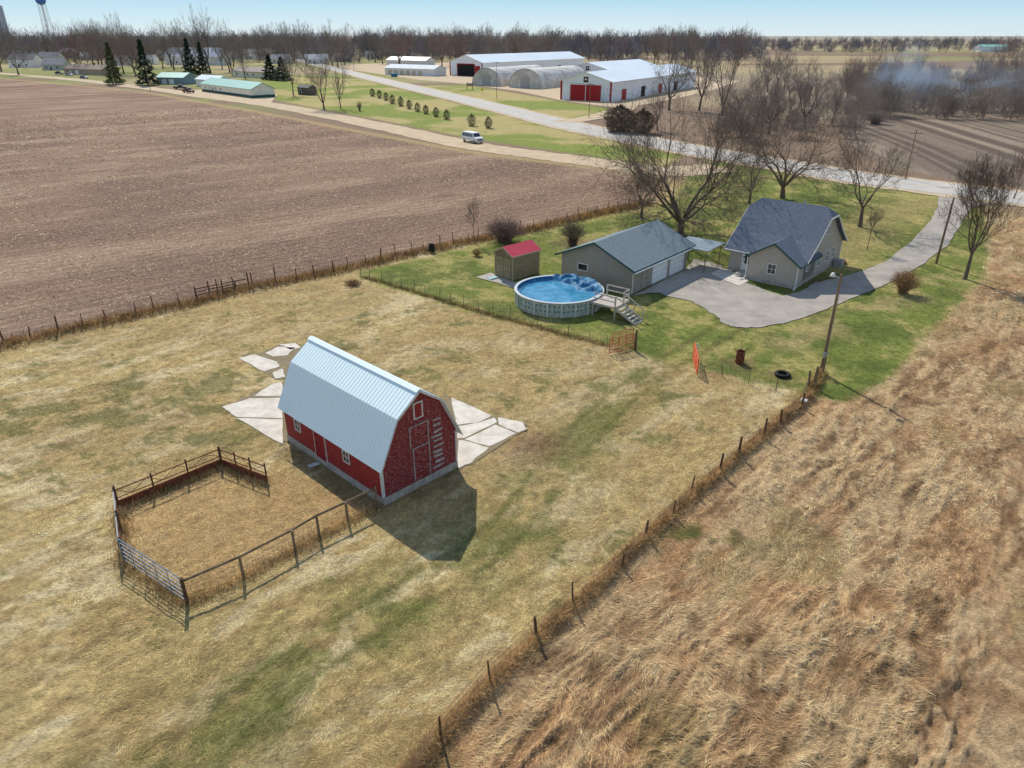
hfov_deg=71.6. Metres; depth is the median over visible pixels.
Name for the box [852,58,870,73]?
bare tree
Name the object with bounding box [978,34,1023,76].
bare tree
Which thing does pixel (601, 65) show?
storage building
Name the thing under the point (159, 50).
bare tree
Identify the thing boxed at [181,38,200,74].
evergreen tree
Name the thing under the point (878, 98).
creek scrub
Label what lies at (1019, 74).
bare tree
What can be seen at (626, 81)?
storage building
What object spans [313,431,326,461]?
door
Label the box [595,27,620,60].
bare tree
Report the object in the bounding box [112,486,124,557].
pen panel
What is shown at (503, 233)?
bare shrub
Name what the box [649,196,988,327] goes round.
driveway
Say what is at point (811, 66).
bare tree
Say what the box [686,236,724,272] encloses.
patio canopy
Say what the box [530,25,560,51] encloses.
bare tree
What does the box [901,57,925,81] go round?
bare tree
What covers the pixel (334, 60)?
house
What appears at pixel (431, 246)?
rain barrel
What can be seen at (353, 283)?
bare shrub
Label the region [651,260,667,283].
door
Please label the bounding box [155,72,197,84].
garage
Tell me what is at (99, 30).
bare tree
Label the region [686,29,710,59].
bare tree
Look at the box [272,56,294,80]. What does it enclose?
evergreen tree
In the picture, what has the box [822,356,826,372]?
fence post
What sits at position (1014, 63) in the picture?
bare tree
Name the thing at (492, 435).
concrete slab
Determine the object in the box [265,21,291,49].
bare tree
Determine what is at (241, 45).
bare tree
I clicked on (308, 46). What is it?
bare tree
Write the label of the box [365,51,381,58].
house
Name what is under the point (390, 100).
evergreen shrub
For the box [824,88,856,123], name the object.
bare tree
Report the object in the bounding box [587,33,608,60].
bare tree
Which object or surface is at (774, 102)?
bare tree
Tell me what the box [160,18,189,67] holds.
bare tree
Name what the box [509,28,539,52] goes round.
bare tree
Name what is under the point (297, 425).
window
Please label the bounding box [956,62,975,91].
bare tree
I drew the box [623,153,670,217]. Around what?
bare tree
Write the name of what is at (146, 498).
tall dead grass
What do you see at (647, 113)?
cedar bush
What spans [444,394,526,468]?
old paving
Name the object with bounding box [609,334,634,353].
tube gate
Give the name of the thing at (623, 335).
tube gate
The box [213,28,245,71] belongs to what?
bare tree
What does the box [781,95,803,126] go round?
bare tree
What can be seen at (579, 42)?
distant wood
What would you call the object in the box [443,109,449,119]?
evergreen shrub
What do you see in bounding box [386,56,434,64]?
long building
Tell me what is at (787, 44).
distant wood
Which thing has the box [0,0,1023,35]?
sky
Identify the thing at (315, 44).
bare tree
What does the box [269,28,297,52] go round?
bare tree
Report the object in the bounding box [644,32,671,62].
bare tree
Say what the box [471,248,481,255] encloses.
bare shrub
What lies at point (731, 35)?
bare tree
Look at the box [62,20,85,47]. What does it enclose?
bare tree
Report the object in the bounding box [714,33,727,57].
bare tree
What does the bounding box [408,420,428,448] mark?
door
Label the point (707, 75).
bare tree
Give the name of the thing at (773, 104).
bare tree
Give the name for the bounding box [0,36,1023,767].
ground
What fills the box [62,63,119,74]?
house
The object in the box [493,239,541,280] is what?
garden shed
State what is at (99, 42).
bare tree
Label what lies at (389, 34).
bare tree
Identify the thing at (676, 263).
door
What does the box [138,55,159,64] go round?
house
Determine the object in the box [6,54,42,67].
house
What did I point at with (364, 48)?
bare tree
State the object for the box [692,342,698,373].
tube gate
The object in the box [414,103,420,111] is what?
evergreen shrub
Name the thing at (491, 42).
bare tree
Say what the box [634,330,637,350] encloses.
fence post
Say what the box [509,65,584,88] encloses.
arched shed
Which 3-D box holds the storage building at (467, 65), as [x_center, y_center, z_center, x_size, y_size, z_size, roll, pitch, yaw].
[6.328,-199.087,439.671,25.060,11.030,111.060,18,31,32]
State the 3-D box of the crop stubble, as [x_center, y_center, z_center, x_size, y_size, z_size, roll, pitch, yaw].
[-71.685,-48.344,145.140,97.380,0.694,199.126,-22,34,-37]
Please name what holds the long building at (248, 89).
on the gravel pad at (268, 99)
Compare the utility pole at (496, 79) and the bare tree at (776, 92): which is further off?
the utility pole at (496, 79)
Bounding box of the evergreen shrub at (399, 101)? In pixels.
[397,96,403,105]
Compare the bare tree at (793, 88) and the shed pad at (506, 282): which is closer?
the shed pad at (506, 282)
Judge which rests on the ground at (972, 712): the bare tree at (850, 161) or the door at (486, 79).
the bare tree at (850, 161)
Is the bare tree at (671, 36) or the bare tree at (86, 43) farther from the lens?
the bare tree at (671, 36)
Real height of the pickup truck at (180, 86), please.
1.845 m
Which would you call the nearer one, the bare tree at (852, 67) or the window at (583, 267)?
the window at (583, 267)
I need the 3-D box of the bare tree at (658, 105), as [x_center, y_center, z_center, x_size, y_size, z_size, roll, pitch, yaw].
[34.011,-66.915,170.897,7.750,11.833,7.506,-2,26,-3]
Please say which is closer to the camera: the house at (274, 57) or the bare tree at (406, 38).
the house at (274, 57)
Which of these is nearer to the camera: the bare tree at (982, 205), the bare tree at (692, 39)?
the bare tree at (982, 205)
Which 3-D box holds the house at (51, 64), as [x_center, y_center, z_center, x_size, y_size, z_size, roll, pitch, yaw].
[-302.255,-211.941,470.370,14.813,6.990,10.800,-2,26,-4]
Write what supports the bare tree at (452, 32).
on the ground at (972, 712)
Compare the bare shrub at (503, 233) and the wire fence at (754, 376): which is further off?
the bare shrub at (503, 233)
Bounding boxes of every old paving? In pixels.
[228,382,289,441]
[244,342,298,378]
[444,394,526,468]
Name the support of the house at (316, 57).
on the ground at (972, 712)
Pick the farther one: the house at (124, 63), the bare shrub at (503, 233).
the house at (124, 63)
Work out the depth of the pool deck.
58.18 m
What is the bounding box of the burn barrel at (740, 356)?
[734,342,750,364]
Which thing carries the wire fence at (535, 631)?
on the ground at (972, 712)
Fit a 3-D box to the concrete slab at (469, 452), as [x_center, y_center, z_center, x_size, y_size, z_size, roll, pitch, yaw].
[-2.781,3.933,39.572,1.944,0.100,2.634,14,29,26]
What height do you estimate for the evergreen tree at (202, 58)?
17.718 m
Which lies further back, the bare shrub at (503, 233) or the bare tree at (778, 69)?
the bare tree at (778, 69)
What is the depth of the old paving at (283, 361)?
51.07 m
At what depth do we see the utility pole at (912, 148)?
112.23 m
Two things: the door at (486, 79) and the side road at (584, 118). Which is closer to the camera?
the side road at (584, 118)
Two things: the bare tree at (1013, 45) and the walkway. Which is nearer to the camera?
the walkway
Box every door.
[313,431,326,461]
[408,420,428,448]
[412,441,430,481]
[457,63,474,75]
[482,75,490,85]
[497,256,502,276]
[504,258,509,278]
[520,77,529,87]
[569,83,602,100]
[621,89,626,99]
[640,269,647,289]
[641,86,645,95]
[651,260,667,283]
[668,253,684,275]
[740,253,749,269]
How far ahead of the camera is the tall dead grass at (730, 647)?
25.65 m
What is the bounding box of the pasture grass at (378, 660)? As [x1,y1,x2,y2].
[0,238,988,767]
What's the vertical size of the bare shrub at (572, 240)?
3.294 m
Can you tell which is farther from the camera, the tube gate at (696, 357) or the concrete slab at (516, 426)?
the tube gate at (696, 357)
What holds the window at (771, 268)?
in the farmhouse
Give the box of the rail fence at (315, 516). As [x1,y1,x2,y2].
[183,486,377,598]
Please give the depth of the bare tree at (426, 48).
599.70 m
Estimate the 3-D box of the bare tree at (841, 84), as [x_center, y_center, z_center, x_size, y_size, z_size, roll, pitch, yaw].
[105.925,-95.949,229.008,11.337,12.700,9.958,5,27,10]
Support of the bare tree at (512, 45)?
on the ground at (972, 712)
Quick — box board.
[307,462,319,467]
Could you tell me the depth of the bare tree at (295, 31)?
703.83 m
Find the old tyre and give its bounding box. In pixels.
[774,370,790,378]
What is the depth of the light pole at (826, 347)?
47.43 m
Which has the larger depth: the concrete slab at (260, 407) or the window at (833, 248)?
the window at (833, 248)
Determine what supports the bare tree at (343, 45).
on the ground at (972, 712)
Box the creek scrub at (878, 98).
[830,58,1023,120]
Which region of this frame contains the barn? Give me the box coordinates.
[278,336,462,508]
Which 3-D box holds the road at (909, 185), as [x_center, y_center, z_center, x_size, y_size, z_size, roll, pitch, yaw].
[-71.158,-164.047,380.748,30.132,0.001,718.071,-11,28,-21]
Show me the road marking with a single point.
(644, 140)
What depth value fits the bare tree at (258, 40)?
545.53 m
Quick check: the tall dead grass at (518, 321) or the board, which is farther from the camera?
the tall dead grass at (518, 321)
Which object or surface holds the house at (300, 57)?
on the ground at (972, 712)
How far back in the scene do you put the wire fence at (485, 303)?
59.64 m
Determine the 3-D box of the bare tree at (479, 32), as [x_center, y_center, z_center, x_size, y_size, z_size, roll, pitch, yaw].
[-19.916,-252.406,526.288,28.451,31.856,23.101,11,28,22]
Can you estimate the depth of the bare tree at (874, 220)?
75.62 m
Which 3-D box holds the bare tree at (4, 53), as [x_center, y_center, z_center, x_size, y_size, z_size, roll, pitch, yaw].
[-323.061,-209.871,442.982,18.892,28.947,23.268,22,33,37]
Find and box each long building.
[200,77,274,97]
[384,64,446,75]
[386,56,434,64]
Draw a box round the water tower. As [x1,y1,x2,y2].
[35,0,57,51]
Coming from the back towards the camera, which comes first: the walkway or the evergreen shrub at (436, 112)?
the evergreen shrub at (436, 112)
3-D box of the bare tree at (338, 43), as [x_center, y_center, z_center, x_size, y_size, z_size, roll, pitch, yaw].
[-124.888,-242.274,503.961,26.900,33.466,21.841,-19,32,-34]
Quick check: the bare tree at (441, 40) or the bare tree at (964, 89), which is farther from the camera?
the bare tree at (441, 40)
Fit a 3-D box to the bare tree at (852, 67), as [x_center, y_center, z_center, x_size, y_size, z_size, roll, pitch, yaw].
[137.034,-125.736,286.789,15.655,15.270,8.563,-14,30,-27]
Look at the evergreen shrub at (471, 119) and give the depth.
181.46 m
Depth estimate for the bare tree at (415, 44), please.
645.49 m
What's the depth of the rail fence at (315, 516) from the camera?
31.72 m
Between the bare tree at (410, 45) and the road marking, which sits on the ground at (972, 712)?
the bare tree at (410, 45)
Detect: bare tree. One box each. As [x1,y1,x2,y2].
[0,25,22,48]
[0,25,31,74]
[0,32,15,71]
[33,26,60,51]
[46,19,91,63]
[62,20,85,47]
[62,30,80,55]
[69,17,106,64]
[69,24,96,63]
[77,21,109,64]
[80,19,125,60]
[86,29,108,62]
[89,23,113,53]
[95,13,136,73]
[106,27,147,75]
[110,24,144,65]
[115,26,137,71]
[127,32,144,62]
[142,36,164,66]
[143,32,169,68]
[144,20,189,69]
[153,28,178,66]
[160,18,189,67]
[164,22,208,62]
[178,4,215,72]
[182,27,205,56]
[208,35,227,68]
[211,16,251,73]
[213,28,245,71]
[230,30,252,62]
[231,37,253,78]
[245,24,277,63]
[246,26,271,60]
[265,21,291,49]
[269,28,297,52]
[275,24,301,61]
[275,42,302,94]
[278,17,309,50]
[284,21,321,65]
[293,40,335,108]
[299,33,318,56]
[309,31,327,53]
[315,20,353,66]
[319,28,342,64]
[321,49,350,107]
[327,27,356,64]
[358,28,374,50]
[359,36,374,60]
[365,29,385,61]
[372,35,393,63]
[378,26,407,50]
[379,24,407,44]
[384,26,415,63]
[388,25,416,53]
[388,33,410,63]
[397,35,418,54]
[404,34,423,54]
[415,30,439,56]
[423,28,441,48]
[425,26,454,65]
[429,26,452,59]
[439,32,456,60]
[442,23,465,47]
[445,28,472,57]
[445,31,468,56]
[453,25,478,54]
[460,25,475,47]
[465,198,481,241]
[467,20,498,53]
[476,32,492,53]
[480,25,504,46]
[480,29,510,53]
[501,21,533,52]
[502,34,525,52]
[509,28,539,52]
[521,31,541,52]
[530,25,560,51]
[540,29,559,51]
[571,26,795,251]
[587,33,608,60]
[590,32,606,55]
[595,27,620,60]
[613,35,628,58]
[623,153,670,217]
[640,33,653,58]
[640,80,669,130]
[642,27,671,63]
[643,27,663,51]
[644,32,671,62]
[649,23,700,109]
[658,26,679,55]
[676,25,704,58]
[677,32,722,110]
[679,26,704,58]
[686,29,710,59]
[694,24,764,115]
[713,69,774,138]
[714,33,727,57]
[720,136,781,203]
[722,25,756,64]
[722,89,861,204]
[742,58,798,132]
[748,94,773,127]
[749,70,771,96]
[754,53,771,76]
[755,103,775,127]
[760,49,789,91]
[761,93,787,127]
[762,50,794,79]
[764,77,788,98]
[767,83,787,102]
[769,51,803,87]
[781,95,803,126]
[783,93,798,112]
[784,61,810,95]
[790,78,814,95]
[793,62,844,128]
[794,77,819,103]
[804,56,821,76]
[810,68,839,101]
[812,89,835,122]
[814,124,916,226]
[823,67,855,101]
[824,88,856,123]
[838,52,868,81]
[840,69,861,102]
[845,54,886,82]
[848,101,873,131]
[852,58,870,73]
[863,50,889,73]
[867,67,902,94]
[867,203,884,249]
[877,51,906,78]
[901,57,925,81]
[909,51,930,71]
[916,63,953,91]
[925,60,940,80]
[937,146,1023,279]
[947,85,965,101]
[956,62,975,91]
[956,72,989,104]
[969,50,998,70]
[970,55,999,81]
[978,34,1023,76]
[980,58,1004,86]
[998,58,1018,77]
[1000,41,1023,77]
[1005,149,1023,198]
[1013,63,1023,82]
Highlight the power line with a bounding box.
[599,86,906,131]
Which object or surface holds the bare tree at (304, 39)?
on the ground at (972, 712)
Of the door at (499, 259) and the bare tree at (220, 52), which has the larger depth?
the bare tree at (220, 52)
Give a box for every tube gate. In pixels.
[117,538,189,604]
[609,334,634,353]
[612,328,633,345]
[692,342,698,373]
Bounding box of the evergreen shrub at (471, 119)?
[467,114,475,125]
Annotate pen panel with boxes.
[112,446,221,508]
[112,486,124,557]
[218,446,267,482]
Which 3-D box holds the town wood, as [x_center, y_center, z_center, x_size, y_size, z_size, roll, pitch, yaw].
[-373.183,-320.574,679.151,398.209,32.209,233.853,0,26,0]
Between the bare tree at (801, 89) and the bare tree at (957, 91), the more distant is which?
the bare tree at (957, 91)
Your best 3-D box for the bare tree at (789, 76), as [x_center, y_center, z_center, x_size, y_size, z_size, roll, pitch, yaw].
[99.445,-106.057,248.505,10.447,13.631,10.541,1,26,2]
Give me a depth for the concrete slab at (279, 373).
48.78 m
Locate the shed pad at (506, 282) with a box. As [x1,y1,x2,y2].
[477,273,519,287]
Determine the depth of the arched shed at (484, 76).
325.02 m
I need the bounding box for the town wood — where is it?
[0,32,303,62]
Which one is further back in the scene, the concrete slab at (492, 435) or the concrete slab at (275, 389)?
the concrete slab at (275, 389)
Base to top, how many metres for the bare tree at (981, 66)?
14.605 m
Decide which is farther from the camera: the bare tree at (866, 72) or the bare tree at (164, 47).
the bare tree at (164, 47)
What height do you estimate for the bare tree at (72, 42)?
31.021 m
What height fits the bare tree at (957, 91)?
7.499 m
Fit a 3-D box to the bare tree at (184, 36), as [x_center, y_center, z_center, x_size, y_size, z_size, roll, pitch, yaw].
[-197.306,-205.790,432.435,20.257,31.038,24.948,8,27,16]
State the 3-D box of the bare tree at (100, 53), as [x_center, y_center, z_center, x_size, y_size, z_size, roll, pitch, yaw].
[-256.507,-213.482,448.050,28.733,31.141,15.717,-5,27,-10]
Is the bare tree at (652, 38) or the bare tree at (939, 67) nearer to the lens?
the bare tree at (939, 67)
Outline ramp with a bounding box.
[487,276,498,279]
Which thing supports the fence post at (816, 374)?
on the ground at (972, 712)
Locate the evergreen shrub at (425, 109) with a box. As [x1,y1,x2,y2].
[423,104,428,113]
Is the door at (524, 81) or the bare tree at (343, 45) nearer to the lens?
the door at (524, 81)
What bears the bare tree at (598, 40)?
on the ground at (972, 712)
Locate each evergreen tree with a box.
[103,41,126,84]
[134,39,160,84]
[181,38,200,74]
[196,41,210,73]
[260,54,276,79]
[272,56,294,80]
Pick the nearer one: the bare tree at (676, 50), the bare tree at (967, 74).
the bare tree at (676, 50)
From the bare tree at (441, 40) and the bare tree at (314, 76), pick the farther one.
the bare tree at (441, 40)
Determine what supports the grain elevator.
on the ground at (972, 712)
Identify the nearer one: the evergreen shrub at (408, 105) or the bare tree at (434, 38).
the evergreen shrub at (408, 105)
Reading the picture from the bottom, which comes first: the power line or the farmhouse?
the farmhouse
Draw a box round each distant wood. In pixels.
[0,25,765,57]
[704,35,1023,52]
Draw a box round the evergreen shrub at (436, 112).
[432,107,438,116]
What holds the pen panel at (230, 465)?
on the ground at (972, 712)
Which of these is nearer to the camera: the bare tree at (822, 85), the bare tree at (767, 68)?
the bare tree at (822, 85)
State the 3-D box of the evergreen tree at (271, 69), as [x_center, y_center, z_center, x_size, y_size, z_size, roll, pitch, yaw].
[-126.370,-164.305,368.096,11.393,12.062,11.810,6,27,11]
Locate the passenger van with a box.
[461,131,483,143]
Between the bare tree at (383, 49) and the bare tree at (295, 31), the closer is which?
the bare tree at (383, 49)
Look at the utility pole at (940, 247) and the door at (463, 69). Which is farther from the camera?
the door at (463, 69)
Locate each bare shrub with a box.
[343,278,362,286]
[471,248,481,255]
[480,211,530,243]
[557,217,588,246]
[861,108,891,124]
[882,266,923,294]
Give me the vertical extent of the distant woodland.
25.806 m
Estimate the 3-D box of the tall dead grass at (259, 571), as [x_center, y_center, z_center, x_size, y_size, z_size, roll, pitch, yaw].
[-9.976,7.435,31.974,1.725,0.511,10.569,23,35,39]
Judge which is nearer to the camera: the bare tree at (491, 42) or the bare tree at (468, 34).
the bare tree at (491, 42)
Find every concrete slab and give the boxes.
[222,398,282,417]
[237,418,282,443]
[238,354,278,370]
[255,382,282,395]
[266,347,294,356]
[273,369,284,378]
[280,343,300,348]
[451,397,490,424]
[457,418,496,437]
[458,440,488,467]
[465,425,515,445]
[498,417,526,431]
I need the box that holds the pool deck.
[590,284,643,325]
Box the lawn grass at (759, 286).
[361,193,985,398]
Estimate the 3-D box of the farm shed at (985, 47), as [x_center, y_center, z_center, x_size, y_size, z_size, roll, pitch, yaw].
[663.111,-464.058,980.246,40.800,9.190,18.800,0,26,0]
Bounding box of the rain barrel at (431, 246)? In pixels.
[429,243,434,252]
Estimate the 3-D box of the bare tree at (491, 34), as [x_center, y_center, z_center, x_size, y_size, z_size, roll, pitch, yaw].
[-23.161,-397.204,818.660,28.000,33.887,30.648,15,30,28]
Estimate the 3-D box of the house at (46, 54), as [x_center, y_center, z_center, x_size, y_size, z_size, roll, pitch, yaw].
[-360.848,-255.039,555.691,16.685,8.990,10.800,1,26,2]
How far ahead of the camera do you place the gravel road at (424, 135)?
164.55 m
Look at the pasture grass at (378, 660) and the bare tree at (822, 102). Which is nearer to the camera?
the pasture grass at (378, 660)
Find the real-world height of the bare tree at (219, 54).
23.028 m
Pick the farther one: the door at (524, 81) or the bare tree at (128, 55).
the bare tree at (128, 55)
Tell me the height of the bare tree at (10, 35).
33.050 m
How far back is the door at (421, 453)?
36.21 m
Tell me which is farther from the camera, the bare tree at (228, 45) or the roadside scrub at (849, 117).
the bare tree at (228, 45)
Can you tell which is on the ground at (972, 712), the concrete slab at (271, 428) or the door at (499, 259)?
the concrete slab at (271, 428)
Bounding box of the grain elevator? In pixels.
[0,5,9,52]
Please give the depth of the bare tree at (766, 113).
167.48 m
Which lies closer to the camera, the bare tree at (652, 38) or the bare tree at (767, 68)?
the bare tree at (767, 68)
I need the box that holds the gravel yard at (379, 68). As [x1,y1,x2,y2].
[331,62,738,106]
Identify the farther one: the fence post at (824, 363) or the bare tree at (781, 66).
the bare tree at (781, 66)
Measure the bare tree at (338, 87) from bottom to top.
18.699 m
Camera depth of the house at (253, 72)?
387.32 m
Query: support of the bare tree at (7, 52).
on the ground at (972, 712)
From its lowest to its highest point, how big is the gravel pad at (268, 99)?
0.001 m
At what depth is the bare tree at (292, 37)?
578.47 m
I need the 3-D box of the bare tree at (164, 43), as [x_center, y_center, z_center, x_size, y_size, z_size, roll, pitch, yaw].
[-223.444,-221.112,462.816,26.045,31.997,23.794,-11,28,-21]
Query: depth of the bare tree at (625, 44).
675.67 m
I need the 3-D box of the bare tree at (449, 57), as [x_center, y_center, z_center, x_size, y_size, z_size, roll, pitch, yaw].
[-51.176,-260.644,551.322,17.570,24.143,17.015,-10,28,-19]
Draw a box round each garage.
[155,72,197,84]
[195,74,228,85]
[554,219,695,294]
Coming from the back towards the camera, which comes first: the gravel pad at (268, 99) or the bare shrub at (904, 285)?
the gravel pad at (268, 99)
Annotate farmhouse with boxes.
[724,198,847,290]
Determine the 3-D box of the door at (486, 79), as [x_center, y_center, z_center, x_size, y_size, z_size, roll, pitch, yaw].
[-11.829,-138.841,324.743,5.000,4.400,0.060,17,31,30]
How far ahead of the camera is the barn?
36.28 m
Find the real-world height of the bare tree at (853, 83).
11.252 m
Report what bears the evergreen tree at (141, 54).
on the ground at (972, 712)
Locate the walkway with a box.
[711,268,748,284]
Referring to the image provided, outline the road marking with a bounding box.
[329,67,1017,197]
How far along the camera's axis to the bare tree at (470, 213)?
78.26 m
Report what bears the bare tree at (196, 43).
on the ground at (972, 712)
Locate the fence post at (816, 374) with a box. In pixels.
[814,366,819,383]
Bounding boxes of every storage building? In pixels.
[449,51,584,75]
[559,64,695,101]
[577,59,654,71]
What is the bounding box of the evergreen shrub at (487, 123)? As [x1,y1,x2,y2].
[485,116,492,127]
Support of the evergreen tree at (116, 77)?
on the ground at (972, 712)
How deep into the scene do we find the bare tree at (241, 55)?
373.21 m
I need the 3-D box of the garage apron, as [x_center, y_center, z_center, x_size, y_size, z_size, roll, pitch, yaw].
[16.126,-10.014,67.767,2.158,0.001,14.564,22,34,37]
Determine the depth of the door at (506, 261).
67.29 m
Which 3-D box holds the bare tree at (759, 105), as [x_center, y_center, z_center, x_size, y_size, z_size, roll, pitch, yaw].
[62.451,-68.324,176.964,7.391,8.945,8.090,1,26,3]
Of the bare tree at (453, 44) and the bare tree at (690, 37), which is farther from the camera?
the bare tree at (690, 37)
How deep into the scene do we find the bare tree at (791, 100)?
206.60 m
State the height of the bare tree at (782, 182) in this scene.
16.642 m
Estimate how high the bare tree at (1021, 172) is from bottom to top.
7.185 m
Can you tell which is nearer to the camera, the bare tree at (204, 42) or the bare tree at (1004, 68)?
the bare tree at (1004, 68)
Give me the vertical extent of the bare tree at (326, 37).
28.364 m
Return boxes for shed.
[297,84,316,94]
[472,65,541,85]
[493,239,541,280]
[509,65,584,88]
[973,44,1009,51]
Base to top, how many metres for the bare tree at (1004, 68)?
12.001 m
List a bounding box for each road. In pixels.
[0,72,728,175]
[297,59,1023,204]
[556,102,639,122]
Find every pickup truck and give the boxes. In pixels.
[173,84,186,88]
[182,88,194,92]
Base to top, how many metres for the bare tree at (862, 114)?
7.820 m
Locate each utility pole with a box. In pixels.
[493,61,496,98]
[905,130,922,178]
[935,198,954,263]
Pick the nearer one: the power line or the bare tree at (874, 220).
the bare tree at (874, 220)
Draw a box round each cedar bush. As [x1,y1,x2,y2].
[603,104,636,131]
[627,107,657,133]
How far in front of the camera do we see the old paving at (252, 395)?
45.22 m
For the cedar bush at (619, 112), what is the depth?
168.09 m
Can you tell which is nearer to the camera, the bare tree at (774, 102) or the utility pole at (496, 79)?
the bare tree at (774, 102)
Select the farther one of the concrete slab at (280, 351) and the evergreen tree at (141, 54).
the evergreen tree at (141, 54)
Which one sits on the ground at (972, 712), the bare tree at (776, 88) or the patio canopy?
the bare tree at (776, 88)
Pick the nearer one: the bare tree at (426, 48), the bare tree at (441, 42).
the bare tree at (441, 42)
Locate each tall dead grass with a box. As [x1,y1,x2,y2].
[0,199,653,350]
[101,502,196,612]
[103,456,272,513]
[172,496,381,611]
[359,274,614,346]
[390,367,828,767]
[456,299,1023,767]
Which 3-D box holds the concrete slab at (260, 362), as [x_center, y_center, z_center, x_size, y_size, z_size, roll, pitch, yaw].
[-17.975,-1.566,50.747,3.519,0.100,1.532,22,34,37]
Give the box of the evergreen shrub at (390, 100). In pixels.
[388,95,394,103]
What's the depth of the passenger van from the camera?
152.50 m
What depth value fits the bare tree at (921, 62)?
391.25 m
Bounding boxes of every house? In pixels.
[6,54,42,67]
[38,52,64,57]
[40,58,70,69]
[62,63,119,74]
[108,55,131,65]
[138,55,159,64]
[164,46,232,64]
[232,66,286,78]
[243,49,266,58]
[270,54,292,63]
[291,51,303,58]
[304,54,328,63]
[332,53,351,61]
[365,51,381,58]
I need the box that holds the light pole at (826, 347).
[820,273,842,368]
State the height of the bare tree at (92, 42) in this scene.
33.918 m
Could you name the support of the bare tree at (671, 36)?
on the ground at (972, 712)
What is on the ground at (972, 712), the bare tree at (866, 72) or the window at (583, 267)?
the bare tree at (866, 72)
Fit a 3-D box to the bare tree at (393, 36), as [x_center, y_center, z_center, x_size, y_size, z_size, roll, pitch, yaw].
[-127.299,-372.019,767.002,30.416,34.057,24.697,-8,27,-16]
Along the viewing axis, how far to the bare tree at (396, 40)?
518.50 m
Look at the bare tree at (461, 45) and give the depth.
529.44 m
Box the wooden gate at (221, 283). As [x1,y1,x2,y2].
[194,272,248,297]
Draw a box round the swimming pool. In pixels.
[514,273,603,317]
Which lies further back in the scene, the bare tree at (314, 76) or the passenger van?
the bare tree at (314, 76)
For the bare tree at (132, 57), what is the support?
on the ground at (972, 712)
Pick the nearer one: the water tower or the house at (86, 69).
the house at (86, 69)
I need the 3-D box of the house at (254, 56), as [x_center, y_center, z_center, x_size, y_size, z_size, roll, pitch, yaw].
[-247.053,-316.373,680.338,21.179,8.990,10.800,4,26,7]
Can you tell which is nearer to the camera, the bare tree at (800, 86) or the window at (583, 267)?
the window at (583, 267)
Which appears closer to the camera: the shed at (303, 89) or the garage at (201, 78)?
the shed at (303, 89)
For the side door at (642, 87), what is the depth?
268.83 m
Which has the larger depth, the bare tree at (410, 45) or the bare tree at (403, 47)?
the bare tree at (410, 45)
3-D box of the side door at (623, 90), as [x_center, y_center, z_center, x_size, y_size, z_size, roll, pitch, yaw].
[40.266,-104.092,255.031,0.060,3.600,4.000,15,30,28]
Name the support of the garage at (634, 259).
on the ground at (972, 712)
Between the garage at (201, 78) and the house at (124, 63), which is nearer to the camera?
the garage at (201, 78)
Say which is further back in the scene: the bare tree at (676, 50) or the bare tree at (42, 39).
the bare tree at (42, 39)
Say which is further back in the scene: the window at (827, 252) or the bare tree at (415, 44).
the bare tree at (415, 44)
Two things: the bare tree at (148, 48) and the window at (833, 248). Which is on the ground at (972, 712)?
the bare tree at (148, 48)
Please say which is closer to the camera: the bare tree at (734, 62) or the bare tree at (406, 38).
the bare tree at (734, 62)
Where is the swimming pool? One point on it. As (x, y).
(556, 295)
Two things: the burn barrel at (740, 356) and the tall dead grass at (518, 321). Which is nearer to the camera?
the burn barrel at (740, 356)
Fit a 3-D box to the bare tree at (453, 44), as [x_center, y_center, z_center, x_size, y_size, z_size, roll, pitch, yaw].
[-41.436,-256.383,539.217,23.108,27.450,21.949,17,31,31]
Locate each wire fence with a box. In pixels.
[0,198,639,343]
[360,268,607,344]
[404,371,810,767]
[700,358,806,393]
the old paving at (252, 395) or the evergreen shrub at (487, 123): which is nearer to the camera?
the old paving at (252, 395)
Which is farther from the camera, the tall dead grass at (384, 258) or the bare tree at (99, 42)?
the bare tree at (99, 42)
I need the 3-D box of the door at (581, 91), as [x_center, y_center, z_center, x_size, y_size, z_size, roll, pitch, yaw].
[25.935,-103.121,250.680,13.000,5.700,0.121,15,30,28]
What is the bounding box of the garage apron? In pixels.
[633,261,719,295]
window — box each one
[293,418,301,432]
[341,449,350,464]
[577,262,587,271]
[766,263,776,274]
[824,249,829,261]
[830,246,834,257]
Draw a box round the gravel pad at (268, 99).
[194,90,276,101]
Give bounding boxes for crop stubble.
[0,108,663,336]
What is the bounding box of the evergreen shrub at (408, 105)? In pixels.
[406,100,411,108]
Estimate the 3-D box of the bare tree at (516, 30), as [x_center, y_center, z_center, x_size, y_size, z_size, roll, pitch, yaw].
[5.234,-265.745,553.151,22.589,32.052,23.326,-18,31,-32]
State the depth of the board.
38.49 m
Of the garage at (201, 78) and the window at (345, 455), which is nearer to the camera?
the window at (345, 455)
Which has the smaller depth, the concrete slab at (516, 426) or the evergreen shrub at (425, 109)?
the concrete slab at (516, 426)
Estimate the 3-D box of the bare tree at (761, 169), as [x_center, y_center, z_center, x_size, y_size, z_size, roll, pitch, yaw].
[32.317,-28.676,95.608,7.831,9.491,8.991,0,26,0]
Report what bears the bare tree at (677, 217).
on the ground at (972, 712)
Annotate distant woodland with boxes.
[285,37,770,62]
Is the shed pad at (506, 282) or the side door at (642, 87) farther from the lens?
the side door at (642, 87)
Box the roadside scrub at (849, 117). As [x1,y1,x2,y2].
[705,87,867,138]
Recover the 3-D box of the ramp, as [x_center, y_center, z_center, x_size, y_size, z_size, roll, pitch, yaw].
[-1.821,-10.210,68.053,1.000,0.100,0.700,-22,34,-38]
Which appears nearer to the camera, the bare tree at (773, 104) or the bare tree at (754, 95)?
the bare tree at (754, 95)

